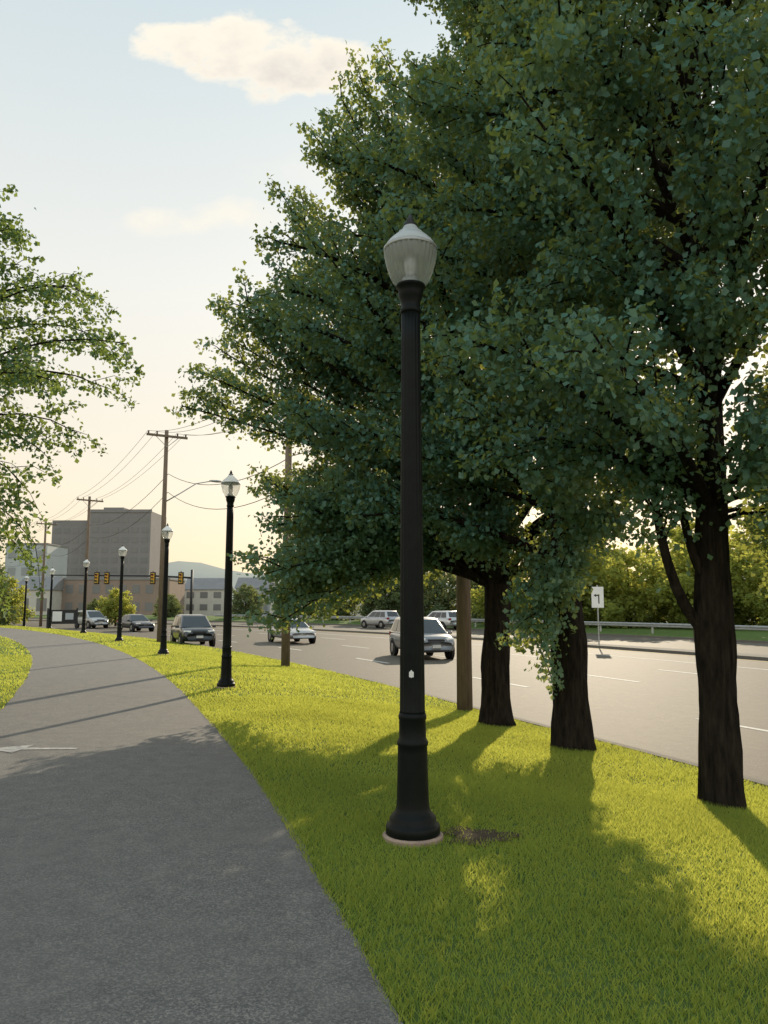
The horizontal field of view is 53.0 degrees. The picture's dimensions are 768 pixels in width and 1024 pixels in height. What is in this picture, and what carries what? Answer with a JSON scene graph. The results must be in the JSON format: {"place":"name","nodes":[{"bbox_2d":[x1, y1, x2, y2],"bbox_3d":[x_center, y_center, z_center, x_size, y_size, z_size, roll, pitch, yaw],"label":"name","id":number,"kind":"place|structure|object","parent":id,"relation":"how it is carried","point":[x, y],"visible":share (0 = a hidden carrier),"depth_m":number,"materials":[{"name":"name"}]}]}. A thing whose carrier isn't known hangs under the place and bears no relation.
{"place":"outdoors","nodes":[
{"label":"outdoors","id":0,"kind":"place"},
{"bbox_2d":[51,507,166,577],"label":"apartment tower","id":1,"kind":"structure","parent":0,"point":[140,540],"depth_m":226.15,"materials":[{"name":"concrete"}]},
{"bbox_2d":[91,547,97,552],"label":"window","id":2,"kind":"structure","parent":1,"relation":"in","point":[93,549],"depth_m":225.22,"materials":[{"name":"glass"}]},
{"bbox_2d":[92,527,98,532],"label":"window","id":3,"kind":"structure","parent":1,"relation":"in","point":[94,529],"depth_m":225.94,"materials":[{"name":"glass"}]},
{"bbox_2d":[101,547,107,552],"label":"window","id":4,"kind":"structure","parent":1,"relation":"in","point":[103,549],"depth_m":225.22,"materials":[{"name":"glass"}]},
{"bbox_2d":[102,527,108,532],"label":"window","id":5,"kind":"structure","parent":1,"relation":"in","point":[104,529],"depth_m":225.94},
{"bbox_2d":[110,567,116,572],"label":"window","id":6,"kind":"structure","parent":1,"relation":"in","point":[112,569],"depth_m":224.53,"materials":[{"name":"glass"}]},
{"bbox_2d":[111,547,117,552],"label":"window","id":7,"kind":"structure","parent":1,"relation":"in","point":[113,549],"depth_m":225.22,"materials":[{"name":"glass"}]},
{"bbox_2d":[112,527,118,532],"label":"window","id":8,"kind":"structure","parent":1,"relation":"in","point":[114,529],"depth_m":225.96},
{"bbox_2d":[122,517,128,522],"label":"window","id":9,"kind":"structure","parent":1,"relation":"in","point":[124,519],"depth_m":226.29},
{"bbox_2d":[130,567,136,572],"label":"window","id":10,"kind":"structure","parent":1,"relation":"in","point":[132,569],"depth_m":224.53,"materials":[{"name":"glass"}]},
{"bbox_2d":[131,547,137,552],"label":"window","id":11,"kind":"structure","parent":1,"relation":"in","point":[133,549],"depth_m":225.25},
{"bbox_2d":[131,537,137,542],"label":"window","id":12,"kind":"structure","parent":1,"relation":"in","point":[134,539],"depth_m":225.58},
{"bbox_2d":[132,517,138,522],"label":"window","id":13,"kind":"structure","parent":1,"relation":"in","point":[134,519],"depth_m":226.29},
{"bbox_2d":[140,567,146,572],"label":"window","id":14,"kind":"structure","parent":1,"relation":"in","point":[142,569],"depth_m":224.53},
{"bbox_2d":[141,537,147,542],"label":"window","id":15,"kind":"structure","parent":1,"relation":"in","point":[143,539],"depth_m":225.58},
{"bbox_2d":[142,517,148,522],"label":"window","id":16,"kind":"structure","parent":1,"relation":"in","point":[144,519],"depth_m":226.29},
{"bbox_2d":[0,627,402,1023],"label":"path","id":17,"kind":"structure","parent":0,"point":[155,868],"depth_m":4.56,"materials":[{"name":"asphalt"}]},
{"bbox_2d":[0,745,76,752],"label":"path marking","id":18,"kind":"object","parent":17,"relation":"on","point":[11,749],"visible":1,"depth_m":8.80,"materials":[{"name":"paint"}]},
{"bbox_2d":[235,578,274,614],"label":"building","id":19,"kind":"structure","parent":0,"point":[256,583],"depth_m":180.20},
{"bbox_2d":[0,625,767,1023],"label":"lawn","id":20,"kind":"structure","parent":0,"point":[564,972],"depth_m":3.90,"materials":[{"name":"plant"}]},
{"bbox_2d":[0,564,21,624],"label":"roadside tree","id":21,"kind":"object","parent":20,"relation":"on","point":[11,616],"visible":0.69,"depth_m":64.32,"materials":[{"name":"green plant"}]},
{"bbox_2d":[22,575,28,626],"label":"street lamp","id":22,"kind":"object","parent":20,"relation":"on","point":[24,615],"visible":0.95,"depth_m":66.47,"materials":[{"name":"metal"}]},
{"bbox_2d":[47,567,54,628],"bbox_3d":[-24.500,6.346,56.648,0.420,4.600,0.420,0,-7,4],"label":"street lamp","id":23,"kind":"object","parent":20,"relation":"on","point":[50,605],"visible":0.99,"depth_m":56.56,"materials":[{"name":"metal"}]},
{"bbox_2d":[0,184,144,620],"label":"maple tree","id":24,"kind":"object","parent":20,"relation":"on","point":[14,371],"visible":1,"depth_m":13.35,"materials":[{"name":"green plant"}]},
{"bbox_2d":[80,558,89,632],"bbox_3d":[-18.150,5.097,46.726,0.420,4.600,0.420,-3,-7,21],"label":"street lamp","id":25,"kind":"object","parent":20,"relation":"on","point":[86,561],"visible":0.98,"depth_m":46.63,"materials":[{"name":"metal"}]},
{"bbox_2d":[77,496,102,628],"bbox_3d":[-24.681,4.308,63.921,2.200,11.300,0.360,6,-9,-39],"label":"utility pole","id":26,"kind":"object","parent":20,"relation":"on","point":[89,500],"visible":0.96,"depth_m":64.13,"materials":[{"name":"brown wood"}]},
{"bbox_2d":[115,545,126,641],"bbox_3d":[-12.400,3.826,36.303,0.420,4.600,0.420,-5,-9,38],"label":"street lamp","id":27,"kind":"object","parent":20,"relation":"on","point":[119,626],"visible":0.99,"depth_m":36.21,"materials":[{"name":"metal"}]},
{"bbox_2d":[158,523,172,654],"bbox_3d":[-7.600,2.676,26.772,0.420,4.600,0.420,5,-8,-34],"label":"street lamp","id":28,"kind":"object","parent":20,"relation":"on","point":[163,640],"visible":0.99,"depth_m":26.68,"materials":[{"name":"metal"}]},
{"bbox_2d":[146,430,221,641],"bbox_3d":[-10.891,1.286,41.642,4.270,11.400,0.360,4,-8,-30],"label":"utility pole","id":29,"kind":"object","parent":20,"relation":"on","point":[163,536],"visible":0.9,"depth_m":41.17,"materials":[{"name":"brown wood"}]},
{"bbox_2d":[13,372,290,533],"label":"overhead wire","id":30,"kind":"object","parent":29,"relation":"attached to","point":[130,451],"visible":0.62,"depth_m":45.43,"materials":[{"name":"metal"}]},
{"bbox_2d":[23,384,283,531],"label":"overhead wire","id":31,"kind":"object","parent":29,"relation":"attached to","point":[135,455],"visible":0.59,"depth_m":43.36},
{"bbox_2d":[3,451,308,557],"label":"overhead wire","id":32,"kind":"object","parent":29,"relation":"attached to","point":[179,479],"visible":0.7,"depth_m":40.63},
{"bbox_2d":[44,413,269,526],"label":"overhead wire","id":33,"kind":"object","parent":29,"relation":"attached to","point":[148,463],"visible":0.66,"depth_m":46.86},
{"bbox_2d":[20,391,323,537],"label":"overhead wire","id":34,"kind":"object","parent":29,"relation":"attached to","point":[139,476],"visible":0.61,"depth_m":53.88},
{"bbox_2d":[8,351,761,566],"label":"overhead wire","id":35,"kind":"object","parent":29,"relation":"attached to","point":[246,504],"visible":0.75,"depth_m":38.14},
{"bbox_2d":[216,470,240,688],"bbox_3d":[-3.260,1.395,16.149,0.420,4.600,0.420,2,-7,-17],"label":"street lamp","id":36,"kind":"object","parent":20,"relation":"on","point":[226,680],"visible":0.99,"depth_m":16.05,"materials":[{"name":"metal"}]},
{"bbox_2d":[268,389,317,666],"bbox_3d":[-3.288,0.432,26.310,2.200,9.600,0.360,3,-8,-24],"label":"utility pole","id":37,"kind":"object","parent":20,"relation":"on","point":[285,649],"visible":0.09,"depth_m":25.79,"materials":[{"name":"brown wood"}]},
{"bbox_2d":[383,214,442,847],"bbox_3d":[0.200,0.019,5.588,0.420,4.600,0.420,0,-7,0],"label":"street lamp","id":38,"kind":"object","parent":20,"relation":"on","point":[410,245],"visible":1,"depth_m":5.47,"materials":[{"name":"metal"}]},
{"bbox_2d":[164,4,722,727],"bbox_3d":[1.794,-3.489,14.055,9.877,14.479,10.099,5,-8,-34],"label":"broadleaf tree","id":39,"kind":"object","parent":20,"relation":"on","point":[326,560],"visible":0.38,"depth_m":13.05,"materials":[{"name":"green plant"}]},
{"bbox_2d":[456,330,472,710],"bbox_3d":[1.620,0.022,15.912,0.320,8.000,0.320,2,-7,-20],"label":"utility pole","id":40,"kind":"object","parent":20,"relation":"on","point":[464,650],"visible":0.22,"depth_m":15.47,"materials":[{"name":"brown wood"}]},
{"bbox_2d":[442,826,522,846],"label":"bare soil","id":41,"kind":"structure","parent":20,"relation":"on","point":[474,834],"depth_m":5.35,"materials":[{"name":"soil"}]},
{"bbox_2d":[272,0,767,751],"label":"broadleaf tree","id":42,"kind":"object","parent":20,"relation":"on","point":[554,588],"visible":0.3,"depth_m":10.72,"materials":[{"name":"green plant"}]},
{"bbox_2d":[365,0,767,809],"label":"broadleaf tree","id":43,"kind":"object","parent":20,"relation":"on","point":[617,270],"visible":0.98,"depth_m":7.04,"materials":[{"name":"green plant"}]},
{"bbox_2d":[0,0,767,585],"label":"sky","id":44,"kind":"structure","parent":0,"point":[141,136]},
{"bbox_2d":[7,618,767,781],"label":"road","id":45,"kind":"structure","parent":0,"point":[655,708],"depth_m":24.04,"materials":[{"name":"asphalt"}]},
{"bbox_2d":[36,521,56,625],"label":"utility pole","id":46,"kind":"object","parent":45,"relation":"on","point":[41,601],"visible":0.9,"depth_m":81.66,"materials":[{"name":"brown wood"}]},
{"bbox_2d":[46,608,77,628],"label":"notice board","id":47,"kind":"object","parent":45,"relation":"on","point":[64,616],"visible":0.76,"depth_m":71.35,"materials":[{"name":"metal"}]},
{"bbox_2d":[74,610,108,628],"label":"suv","id":48,"kind":"object","parent":45,"relation":"on","point":[94,618],"visible":0.88,"depth_m":74.29,"materials":[{"name":"paint"}]},
{"bbox_2d":[54,570,192,613],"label":"signal mast","id":49,"kind":"object","parent":45,"relation":"on","point":[191,592],"visible":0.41,"depth_m":85.67,"materials":[{"name":"metal"}]},
{"bbox_2d":[94,571,99,583],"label":"traffic signal","id":50,"kind":"object","parent":49,"relation":"attached to","point":[97,577],"visible":1,"depth_m":85.50,"materials":[{"name":"metal"}]},
{"bbox_2d":[104,571,109,583],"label":"traffic signal","id":51,"kind":"object","parent":49,"relation":"attached to","point":[107,577],"visible":1,"depth_m":85.50,"materials":[{"name":"metal"}]},
{"bbox_2d":[150,571,155,583],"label":"traffic signal","id":52,"kind":"object","parent":49,"relation":"attached to","point":[153,577],"visible":1,"depth_m":85.51,"materials":[{"name":"metal"}]},
{"bbox_2d":[178,571,183,583],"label":"traffic signal","id":53,"kind":"object","parent":49,"relation":"attached to","point":[181,577],"visible":1,"depth_m":85.51,"materials":[{"name":"metal"}]},
{"bbox_2d":[116,614,154,631],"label":"sedan car","id":54,"kind":"object","parent":45,"relation":"on","point":[132,622],"visible":0.84,"depth_m":65.44,"materials":[{"name":"paint"}]},
{"bbox_2d":[170,614,215,646],"bbox_3d":[-10.708,6.623,43.035,2.200,1.780,4.520,3,-8,-24],"label":"suv","id":55,"kind":"object","parent":45,"relation":"on","point":[192,628],"visible":0.94,"depth_m":41.77,"materials":[{"name":"paint"}]},
{"bbox_2d":[267,618,315,642],"bbox_3d":[-5.600,7.169,46.476,2.200,1.520,4.600,3,-8,-25],"label":"sedan car","id":56,"kind":"object","parent":45,"relation":"on","point":[306,632],"visible":0.63,"depth_m":45.17,"materials":[{"name":"paint"}]},
{"bbox_2d":[361,610,399,628],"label":"suv","id":57,"kind":"object","parent":45,"relation":"on","point":[380,619],"visible":0.88,"depth_m":74.07,"materials":[{"name":"paint"}]},
{"bbox_2d":[124,628,637,681],"bbox_3d":[-4.832,7.009,39.764,7.666,0.100,99.577,4,-8,-29],"label":"road marking","id":58,"kind":"object","parent":45,"relation":"on","point":[443,656],"visible":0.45,"depth_m":24.49,"materials":[{"name":"white paint"}]},
{"bbox_2d":[26,620,767,660],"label":"median","id":59,"kind":"object","parent":45,"relation":"on","point":[687,652],"visible":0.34,"depth_m":39.44,"materials":[{"name":"concrete"}]},
{"bbox_2d":[591,585,603,644],"bbox_3d":[11.297,5.431,40.626,0.620,3.150,0.099,-1,-7,12],"label":"road sign","id":60,"kind":"object","parent":59,"relation":"on","point":[597,601],"visible":0.97,"depth_m":40.67,"materials":[{"name":"metal"}]},
{"bbox_2d":[37,618,767,643],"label":"kerb","id":61,"kind":"structure","parent":45,"relation":"on","point":[688,638],"depth_m":55.68,"materials":[{"name":"concrete"}]},
{"bbox_2d":[389,617,454,658],"bbox_3d":[1.595,5.485,33.604,2.200,1.780,4.520,2,-7,-14],"label":"suv","id":62,"kind":"object","parent":45,"relation":"on","point":[438,638],"visible":0.65,"depth_m":32.48,"materials":[{"name":"paint"}]},
{"bbox_2d":[87,629,767,731],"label":"road marking","id":63,"kind":"object","parent":45,"relation":"on","point":[526,686],"visible":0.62,"depth_m":21.61,"materials":[{"name":"white paint"}]},
{"bbox_2d":[93,632,767,785],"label":"kerb","id":64,"kind":"structure","parent":45,"relation":"on","point":[759,782],"depth_m":11.56,"materials":[{"name":"concrete"}]},
{"bbox_2d":[426,611,455,629],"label":"suv","id":65,"kind":"object","parent":45,"relation":"on","point":[446,619],"visible":0.35,"depth_m":69.66,"materials":[{"name":"paint"}]},
{"bbox_2d":[218,626,765,661],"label":"road marking","id":66,"kind":"object","parent":45,"relation":"on","point":[593,648],"visible":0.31,"depth_m":38.19,"materials":[{"name":"paint"}]},
{"bbox_2d":[222,628,766,669],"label":"road marking","id":67,"kind":"object","parent":45,"relation":"on","point":[595,654],"visible":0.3,"depth_m":33.75,"materials":[{"name":"white paint"}]},
{"bbox_2d":[28,615,767,640],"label":"verge","id":68,"kind":"structure","parent":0,"point":[740,634],"depth_m":59.00,"materials":[{"name":"grass"},{"name":"plant"}]},
{"bbox_2d":[86,598,102,610],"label":"roadside tree","id":69,"kind":"object","parent":68,"relation":"on","point":[91,605],"visible":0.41,"depth_m":138.46,"materials":[{"name":"green plant"}]},
{"bbox_2d":[155,594,182,616],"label":"roadside tree","id":70,"kind":"object","parent":68,"relation":"on","point":[173,609],"visible":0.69,"depth_m":118.36,"materials":[{"name":"green plant"}]},
{"bbox_2d":[232,582,265,617],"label":"roadside tree","id":71,"kind":"object","parent":68,"relation":"on","point":[248,597],"visible":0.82,"depth_m":110.31,"materials":[{"name":"green plant"}]},
{"bbox_2d":[274,583,314,618],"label":"roadside tree","id":72,"kind":"object","parent":68,"relation":"on","point":[300,606],"visible":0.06,"depth_m":102.48,"materials":[{"name":"green plant"}]},
{"bbox_2d":[314,586,359,620],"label":"roadside tree","id":73,"kind":"object","parent":68,"relation":"on","point":[341,612],"visible":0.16,"depth_m":95.98,"materials":[{"name":"green plant"}]},
{"bbox_2d":[355,577,399,620],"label":"roadside tree","id":74,"kind":"object","parent":68,"relation":"on","point":[391,598],"visible":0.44,"depth_m":90.14,"materials":[{"name":"green plant"}]},
{"bbox_2d":[384,573,439,610],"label":"roadside tree","id":75,"kind":"object","parent":68,"relation":"on","point":[398,589],"depth_m":93.76,"materials":[{"name":"green plant"}]},
{"bbox_2d":[423,569,455,616],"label":"roadside tree","id":76,"kind":"object","parent":68,"relation":"on","point":[444,599],"visible":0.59,"depth_m":84.04,"materials":[{"name":"green plant"}]},
{"bbox_2d":[455,580,483,622],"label":"roadside tree","id":77,"kind":"object","parent":68,"relation":"on","point":[475,587],"visible":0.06,"depth_m":81.81,"materials":[{"name":"green plant"}]},
{"bbox_2d":[215,614,767,633],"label":"guard rail","id":78,"kind":"object","parent":68,"relation":"on","point":[737,627],"visible":0.34,"depth_m":56.63,"materials":[{"name":"metal"}]},
{"bbox_2d":[471,575,538,625],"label":"roadside tree","id":79,"kind":"object","parent":68,"relation":"on","point":[478,600],"visible":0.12,"depth_m":72.50,"materials":[{"name":"green plant"}]},
{"bbox_2d":[517,544,631,627],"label":"roadside tree","id":80,"kind":"object","parent":68,"relation":"on","point":[587,601],"visible":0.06,"depth_m":66.08,"materials":[{"name":"green plant"}]},
{"bbox_2d":[523,537,631,587],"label":"roadside tree","id":81,"kind":"object","parent":68,"relation":"on","point":[606,557],"visible":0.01,"depth_m":75.00,"materials":[{"name":"green plant"}]},
{"bbox_2d":[584,543,671,628],"bbox_3d":[20.807,6.367,65.081,8.208,7.602,8.189,1,-7,-7],"label":"roadside tree","id":82,"kind":"object","parent":68,"relation":"on","point":[625,601],"visible":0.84,"depth_m":63.14,"materials":[{"name":"green plant"}]},
{"bbox_2d":[630,517,747,623],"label":"roadside tree","id":83,"kind":"object","parent":68,"relation":"on","point":[676,536],"visible":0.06,"depth_m":69.51,"materials":[{"name":"green plant"}]},
{"bbox_2d":[653,541,767,628],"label":"roadside tree","id":84,"kind":"object","parent":68,"relation":"on","point":[679,557],"visible":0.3,"depth_m":60.71,"materials":[{"name":"green plant"}]},
{"bbox_2d":[728,515,767,622],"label":"roadside tree","id":85,"kind":"object","parent":68,"relation":"on","point":[737,538],"visible":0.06,"depth_m":70.57,"materials":[{"name":"green plant"}]},
{"bbox_2d":[732,550,767,625],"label":"roadside tree","id":86,"kind":"object","parent":68,"relation":"on","point":[752,603],"visible":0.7,"depth_m":58.64,"materials":[{"name":"green plant"}]},
{"bbox_2d":[168,561,744,608],"bbox_3d":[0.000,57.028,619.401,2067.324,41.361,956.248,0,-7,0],"label":"hills","id":87,"kind":"structure","parent":0,"point":[201,570],"depth_m":600.37,"materials":[{"name":"grey"}]},
{"label":"ground","id":88,"kind":"structure","parent":0,"visible":0},
{"bbox_2d":[0,574,36,624],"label":"roadside tree","id":89,"kind":"object","parent":88,"relation":"on","point":[16,598],"visible":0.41,"depth_m":83.51,"materials":[{"name":"green plant"}]},
{"bbox_2d":[4,543,68,583],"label":"building","id":90,"kind":"structure","parent":88,"relation":"on","point":[57,561],"depth_m":185.25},
{"bbox_2d":[7,567,15,574],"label":"window","id":91,"kind":"structure","parent":90,"relation":"in","point":[11,570],"depth_m":184.61,"materials":[{"name":"glass"}]},
{"bbox_2d":[8,550,15,557],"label":"window","id":92,"kind":"structure","parent":90,"relation":"in","point":[10,555],"depth_m":185.06,"materials":[{"name":"glass"}]},
{"bbox_2d":[21,567,28,574],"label":"window","id":93,"kind":"structure","parent":90,"relation":"in","point":[24,569],"depth_m":184.61,"materials":[{"name":"glass"}]},
{"bbox_2d":[36,550,42,557],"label":"window","id":94,"kind":"structure","parent":90,"relation":"in","point":[39,552],"depth_m":185.10,"materials":[{"name":"glass"}]},
{"bbox_2d":[15,577,63,614],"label":"building","id":95,"kind":"structure","parent":88,"relation":"on","point":[32,600],"depth_m":150.22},
{"bbox_2d":[36,598,46,610],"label":"window","id":96,"kind":"structure","parent":95,"relation":"in","point":[45,599],"depth_m":148.88,"materials":[{"name":"glass"}]},
{"bbox_2d":[95,587,137,625],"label":"roadside tree","id":97,"kind":"object","parent":88,"relation":"on","point":[108,609],"visible":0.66,"depth_m":77.92,"materials":[{"name":"green plant"}]},
{"bbox_2d":[61,578,185,614],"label":"building","id":98,"kind":"structure","parent":88,"relation":"on","point":[144,592],"depth_m":154.22,"materials":[{"name":"brick"}]},
{"bbox_2d":[65,602,72,609],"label":"window","id":99,"kind":"structure","parent":98,"relation":"in","point":[68,605],"depth_m":153.83,"materials":[{"name":"glass"}]},
{"bbox_2d":[66,585,72,592],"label":"window","id":100,"kind":"structure","parent":98,"relation":"in","point":[69,588],"depth_m":154.22,"materials":[{"name":"glass"}]},
{"bbox_2d":[78,602,82,610],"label":"window","id":101,"kind":"structure","parent":98,"relation":"in","point":[80,604],"depth_m":153.79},
{"bbox_2d":[92,585,99,592],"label":"window","id":102,"kind":"structure","parent":98,"relation":"in","point":[95,588],"depth_m":154.22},
{"bbox_2d":[106,585,112,592],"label":"window","id":103,"kind":"structure","parent":98,"relation":"in","point":[108,587],"depth_m":154.24,"materials":[{"name":"glass"}]},
{"bbox_2d":[132,585,139,592],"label":"window","id":104,"kind":"structure","parent":98,"relation":"in","point":[135,588],"depth_m":154.22,"materials":[{"name":"glass"}]},
{"bbox_2d":[145,602,152,610],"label":"window","id":105,"kind":"structure","parent":98,"relation":"in","point":[148,605],"depth_m":153.79,"materials":[{"name":"glass"}]},
{"bbox_2d":[145,585,152,592],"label":"window","id":106,"kind":"structure","parent":98,"relation":"in","point":[149,588],"depth_m":154.21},
{"bbox_2d":[184,578,233,615],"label":"building","id":107,"kind":"structure","parent":88,"relation":"on","point":[208,596],"depth_m":170.96,"materials":[{"name":"paint"}]},
{"bbox_2d":[200,604,206,609],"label":"window","id":108,"kind":"structure","parent":107,"relation":"in","point":[202,606],"depth_m":170.67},
{"bbox_2d":[200,592,207,597],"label":"window","id":109,"kind":"structure","parent":107,"relation":"in","point":[202,594],"depth_m":170.96,"materials":[{"name":"glass"}]},
{"bbox_2d":[213,604,220,609],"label":"window","id":110,"kind":"structure","parent":107,"relation":"in","point":[215,606],"depth_m":170.67,"materials":[{"name":"glass"}]},
{"bbox_2d":[214,592,220,597],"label":"window","id":111,"kind":"structure","parent":107,"relation":"in","point":[216,594],"depth_m":170.96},
{"bbox_2d":[270,583,363,615],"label":"building","id":112,"kind":"structure","parent":88,"relation":"on","point":[271,611],"depth_m":168.69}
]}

